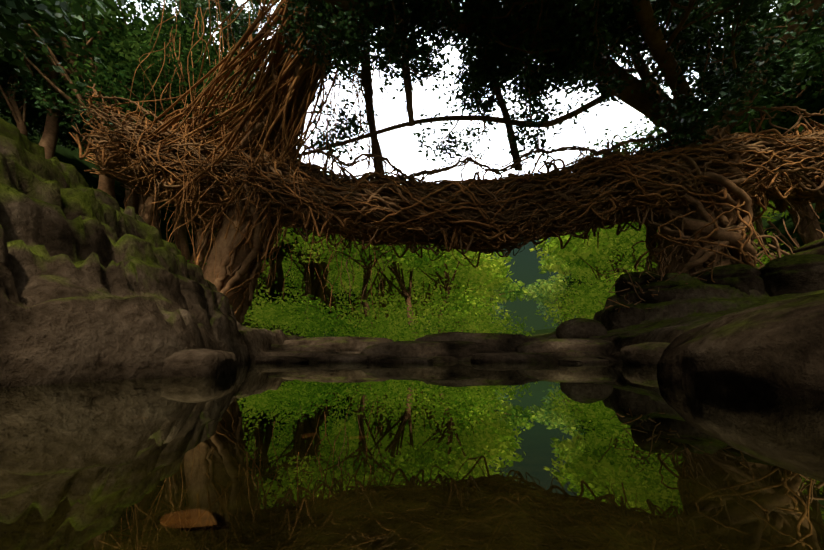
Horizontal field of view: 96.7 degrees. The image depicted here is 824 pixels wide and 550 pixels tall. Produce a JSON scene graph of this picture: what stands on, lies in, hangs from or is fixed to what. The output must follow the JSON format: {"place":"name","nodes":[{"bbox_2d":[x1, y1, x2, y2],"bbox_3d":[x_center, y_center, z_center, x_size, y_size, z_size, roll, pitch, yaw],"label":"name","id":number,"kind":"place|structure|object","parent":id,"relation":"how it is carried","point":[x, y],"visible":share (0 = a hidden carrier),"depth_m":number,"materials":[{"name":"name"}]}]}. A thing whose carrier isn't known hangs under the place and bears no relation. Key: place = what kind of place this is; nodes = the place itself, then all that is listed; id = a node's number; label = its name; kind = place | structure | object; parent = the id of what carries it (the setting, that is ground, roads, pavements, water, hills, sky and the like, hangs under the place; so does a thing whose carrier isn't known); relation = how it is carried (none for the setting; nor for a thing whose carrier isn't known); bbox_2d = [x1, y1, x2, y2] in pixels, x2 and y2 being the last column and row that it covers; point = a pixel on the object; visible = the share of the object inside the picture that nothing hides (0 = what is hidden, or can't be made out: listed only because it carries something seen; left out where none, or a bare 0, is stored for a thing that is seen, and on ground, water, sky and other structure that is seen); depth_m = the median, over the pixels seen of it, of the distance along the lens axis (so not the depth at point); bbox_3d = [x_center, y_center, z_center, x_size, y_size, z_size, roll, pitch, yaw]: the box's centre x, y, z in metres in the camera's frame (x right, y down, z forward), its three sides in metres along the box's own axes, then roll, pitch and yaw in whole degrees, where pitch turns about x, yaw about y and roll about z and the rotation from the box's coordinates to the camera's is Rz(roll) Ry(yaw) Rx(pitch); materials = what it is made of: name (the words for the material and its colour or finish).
{"place":"outdoors","nodes":[
{"label":"outdoors","id":0,"kind":"place"},
{"bbox_2d":[0,361,823,549],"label":"water","id":1,"kind":"structure","parent":0,"point":[460,455],"depth_m":1.00,"materials":[{"name":"liquid"}]},
{"bbox_2d":[162,349,236,376],"bbox_3d":[-2.718,1.193,4.598,0.844,0.527,1.002,0,-12,1],"label":"rock","id":2,"kind":"object","parent":1,"relation":"in","point":[196,362],"visible":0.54,"depth_m":4.23,"materials":[{"name":"grey stone"}]},
{"bbox_2d":[370,357,433,362],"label":"flat stone","id":3,"kind":"object","parent":1,"relation":"in","point":[403,360],"visible":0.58,"depth_m":8.42,"materials":[{"name":"grey stone"}]},
{"bbox_2d":[0,30,823,387],"bbox_3d":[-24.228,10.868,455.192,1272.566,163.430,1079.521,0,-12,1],"label":"ground","id":4,"kind":"structure","parent":0,"point":[96,284],"depth_m":4.99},
{"bbox_2d":[255,356,309,362],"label":"flat stone","id":5,"kind":"object","parent":4,"relation":"on","point":[278,359],"visible":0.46,"depth_m":8.60,"materials":[{"name":"stone"}]},
{"bbox_2d":[269,344,340,351],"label":"flat stone","id":6,"kind":"object","parent":4,"relation":"on","point":[281,348],"visible":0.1,"depth_m":10.16,"materials":[{"name":"stone"}]},
{"bbox_2d":[284,336,393,351],"bbox_3d":[-2.506,2.672,12.311,4.054,1.180,2.204,0,-12,1],"label":"flat stone","id":7,"kind":"object","parent":4,"relation":"on","point":[350,344],"visible":0.25,"depth_m":11.51,"materials":[{"name":"stone"}]},
{"bbox_2d":[309,354,395,361],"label":"flat stone","id":8,"kind":"object","parent":4,"relation":"on","point":[346,357],"visible":0.29,"depth_m":9.02,"materials":[{"name":"grey stone"}]},
{"bbox_2d":[0,0,823,173],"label":"canopy","id":9,"kind":"object","parent":4,"relation":"on","point":[694,34],"depth_m":12.87,"materials":[{"name":"green plant"}]},
{"bbox_2d":[0,1,823,340],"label":"forest trunks","id":10,"kind":"object","parent":4,"relation":"on","point":[48,143],"visible":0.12,"depth_m":21.99,"materials":[{"name":"brown plant"}]},
{"bbox_2d":[0,0,823,309],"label":"forest leaves","id":11,"kind":"object","parent":10,"relation":"attached to","point":[128,60],"depth_m":18.66,"materials":[{"name":"green plant"}]},
{"bbox_2d":[360,341,503,357],"bbox_3d":[0.555,2.444,11.075,4.442,0.900,2.130,0,-12,1],"label":"flat stone","id":12,"kind":"object","parent":4,"relation":"on","point":[425,349],"visible":0.48,"depth_m":10.23,"materials":[{"name":"stone"}]},
{"bbox_2d":[71,0,823,322],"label":"root bridge trunks","id":13,"kind":"object","parent":4,"relation":"on","point":[676,255],"visible":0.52,"depth_m":13.87,"materials":[{"name":"brown plant"}]},
{"bbox_2d":[69,0,823,314],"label":"tree roots","id":14,"kind":"object","parent":13,"relation":"attached to","point":[233,138],"visible":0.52,"depth_m":14.26,"materials":[{"name":"brown wood"}]},
{"bbox_2d":[415,332,544,351],"bbox_3d":[2.352,2.733,12.694,4.790,1.494,2.345,0,-12,1],"label":"flat stone","id":15,"kind":"object","parent":4,"relation":"on","point":[505,342],"visible":0.35,"depth_m":11.98,"materials":[{"name":"stone"}]},
{"bbox_2d":[187,128,795,340],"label":"valley forest leaves","id":16,"kind":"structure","parent":4,"relation":"on","point":[489,276],"depth_m":29.06,"materials":[{"name":"green plant"}]},
{"bbox_2d":[470,353,558,361],"bbox_3d":[2.759,2.250,9.705,2.456,0.369,1.348,4,-12,-17],"label":"flat stone","id":17,"kind":"object","parent":4,"relation":"on","point":[500,357],"visible":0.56,"depth_m":9.16,"materials":[{"name":"grey stone"}]},
{"bbox_2d":[515,338,613,355],"bbox_3d":[5.004,2.438,11.035,3.683,1.065,1.904,0,-12,1],"label":"flat stone","id":18,"kind":"object","parent":4,"relation":"on","point":[605,347],"visible":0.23,"depth_m":10.51,"materials":[{"name":"grey stone"}]},
{"bbox_2d":[556,318,606,338],"bbox_3d":[5.594,1.914,12.135,1.543,0.969,1.371,0,-12,1],"label":"rock","id":19,"kind":"object","parent":4,"relation":"on","point":[579,328],"visible":0.65,"depth_m":11.62,"materials":[{"name":"brown stone"}]},
{"bbox_2d":[558,359,608,363],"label":"flat stone","id":20,"kind":"object","parent":4,"relation":"on","point":[582,361],"visible":0.62,"depth_m":8.19,"materials":[{"name":"grey stone"}]},
{"bbox_2d":[601,304,644,330],"bbox_3d":[7.182,1.653,12.453,1.240,1.269,1.160,0,-12,1],"label":"rock block","id":21,"kind":"object","parent":4,"relation":"on","point":[612,318],"visible":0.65,"depth_m":12.02,"materials":[{"name":"stone"}]},
{"bbox_2d":[615,271,662,296],"bbox_3d":[8.747,0.593,14.073,1.669,1.498,1.808,-5,-12,22],"label":"rock block","id":22,"kind":"object","parent":4,"relation":"on","point":[620,284],"visible":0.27,"depth_m":13.55,"materials":[{"name":"brown stone"}]},
{"bbox_2d":[620,342,669,364],"bbox_3d":[5.792,1.813,7.923,2.233,0.729,1.541,0,-12,1],"label":"rock","id":23,"kind":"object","parent":4,"relation":"on","point":[648,353],"depth_m":7.63,"materials":[{"name":"grey stone"}]},
{"bbox_2d":[632,280,680,303],"bbox_3d":[9.217,1.126,12.913,2.638,1.846,1.807,4,-12,-17],"label":"rock block","id":24,"kind":"object","parent":4,"relation":"on","point":[666,292],"visible":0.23,"depth_m":12.33,"materials":[{"name":"stone"}]},
{"bbox_2d":[695,264,764,294],"bbox_3d":[10.943,0.709,12.431,2.240,2.033,1.902,8,-14,-34],"label":"rock block","id":25,"kind":"object","parent":4,"relation":"on","point":[745,278],"visible":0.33,"depth_m":11.69,"materials":[{"name":"stone"}]},
{"bbox_2d":[657,293,823,400],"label":"boulder","id":26,"kind":"object","parent":4,"relation":"on","point":[775,348],"visible":0.6,"depth_m":2.67,"materials":[{"name":"brown stone"}]},
{"bbox_2d":[759,254,823,296],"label":"rock block","id":27,"kind":"object","parent":4,"relation":"on","point":[800,274],"visible":0.42,"depth_m":10.85,"materials":[{"name":"brown stone"}]},
{"bbox_2d":[783,238,823,256],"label":"rock block","id":28,"kind":"object","parent":4,"relation":"on","point":[815,247],"visible":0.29,"depth_m":12.62,"materials":[{"name":"stone"}]},
{"bbox_2d":[114,0,776,184],"label":"sky","id":29,"kind":"structure","parent":0,"point":[409,160],"materials":[{"name":"white"}]}
]}

